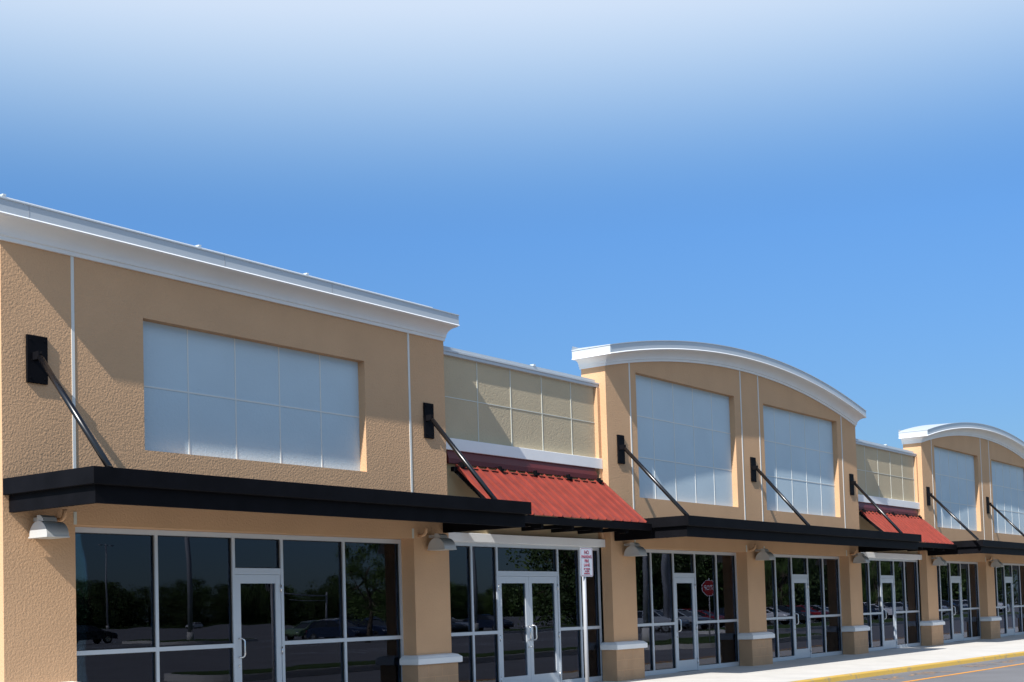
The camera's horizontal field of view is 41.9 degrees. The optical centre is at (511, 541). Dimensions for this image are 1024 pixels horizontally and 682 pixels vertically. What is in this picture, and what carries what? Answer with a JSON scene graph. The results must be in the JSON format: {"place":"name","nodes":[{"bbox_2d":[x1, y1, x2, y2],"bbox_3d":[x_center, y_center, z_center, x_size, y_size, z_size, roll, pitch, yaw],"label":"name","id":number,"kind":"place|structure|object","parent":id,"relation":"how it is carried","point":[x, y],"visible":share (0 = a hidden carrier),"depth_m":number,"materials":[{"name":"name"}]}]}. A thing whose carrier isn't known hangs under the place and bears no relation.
{"place":"outdoors","nodes":[
{"label":"outdoors","id":0,"kind":"place"},
{"bbox_2d":[0,194,531,681],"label":"shop building","id":1,"kind":"structure","parent":0,"point":[216,466],"depth_m":19.25,"materials":[{"name":"beige paint"}]},
{"bbox_2d":[235,575,282,681],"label":"door","id":2,"kind":"structure","parent":1,"relation":"in","point":[258,597],"depth_m":20.21,"materials":[{"name":"silver metal"}]},
{"bbox_2d":[0,0,1023,448],"label":"sky","id":3,"kind":"structure","parent":0,"point":[832,191],"materials":[{"name":"blue"}]},
{"bbox_2d":[571,340,921,680],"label":"shop building","id":4,"kind":"structure","parent":0,"point":[729,474],"depth_m":32.14,"materials":[{"name":"beige paint"}]},
{"bbox_2d":[674,577,697,671],"bbox_3d":[4.028,1.911,30.780,0.157,2.148,0.971,-4,-4,36],"label":"door","id":5,"kind":"structure","parent":4,"relation":"in","point":[686,627],"depth_m":30.84,"materials":[{"name":"silver metal"}]},
{"bbox_2d":[793,578,810,658],"bbox_3d":[7.800,2.069,35.904,0.157,2.148,0.981,-4,-4,36],"label":"door","id":6,"kind":"structure","parent":4,"relation":"in","point":[801,619],"depth_m":35.98,"materials":[{"name":"silver metal"}]},
{"bbox_2d":[595,634,1023,681],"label":"pavement","id":7,"kind":"structure","parent":0,"point":[802,669],"depth_m":33.05,"materials":[{"name":"concrete"}]},
{"bbox_2d":[443,346,651,681],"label":"shop building","id":8,"kind":"structure","parent":7,"relation":"on","point":[517,431],"depth_m":25.69,"materials":[{"name":"paint"}]},
{"bbox_2d":[498,576,530,681],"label":"door","id":9,"kind":"structure","parent":8,"relation":"in","point":[515,628],"depth_m":25.46,"materials":[{"name":"glass"}]},
{"bbox_2d":[528,576,560,681],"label":"door","id":10,"kind":"structure","parent":8,"relation":"in","point":[543,596],"depth_m":26.25,"materials":[{"name":"glass"}]},
{"bbox_2d":[580,548,592,681],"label":"fire lane sign","id":11,"kind":"object","parent":7,"relation":"on","point":[586,560],"visible":1,"depth_m":21.02,"materials":[{"name":"grey metal"}]},
{"bbox_2d":[856,439,956,650],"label":"shop building","id":12,"kind":"structure","parent":7,"relation":"on","point":[887,478],"depth_m":41.32,"materials":[{"name":"paint"}]},
{"bbox_2d":[881,579,896,648],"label":"door","id":13,"kind":"structure","parent":12,"relation":"in","point":[887,585],"depth_m":41.15,"materials":[{"name":"silver metal"}]},
{"bbox_2d":[837,656,1023,681],"bbox_3d":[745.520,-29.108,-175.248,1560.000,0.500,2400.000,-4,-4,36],"label":"parking lot","id":14,"kind":"structure","parent":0,"point":[1015,673],"depth_m":29.59,"materials":[{"name":"grey asphalt"}]},
{"bbox_2d":[791,651,1023,681],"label":"kerb","id":15,"kind":"structure","parent":14,"relation":"on","point":[850,676],"depth_m":31.25,"materials":[{"name":"yellow paint"}]},
{"bbox_2d":[881,661,1011,679],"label":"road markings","id":16,"kind":"object","parent":14,"relation":"on","point":[964,666],"visible":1,"depth_m":32.90,"materials":[{"name":"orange paint"}]},
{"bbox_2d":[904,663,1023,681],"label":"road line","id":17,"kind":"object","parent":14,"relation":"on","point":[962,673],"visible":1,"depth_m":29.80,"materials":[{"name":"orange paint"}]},
{"bbox_2d":[898,422,1023,645],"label":"shop building","id":18,"kind":"structure","parent":0,"point":[971,486],"depth_m":47.29,"materials":[{"name":"beige paint"}]},
{"bbox_2d":[951,579,963,641],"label":"door","id":19,"kind":"structure","parent":18,"relation":"in","point":[957,612],"depth_m":46.37,"materials":[{"name":"silver metal"}]},
{"bbox_2d":[1005,579,1014,635],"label":"door","id":20,"kind":"structure","parent":18,"relation":"in","point":[1008,582],"depth_m":51.41,"materials":[{"name":"silver metal"}]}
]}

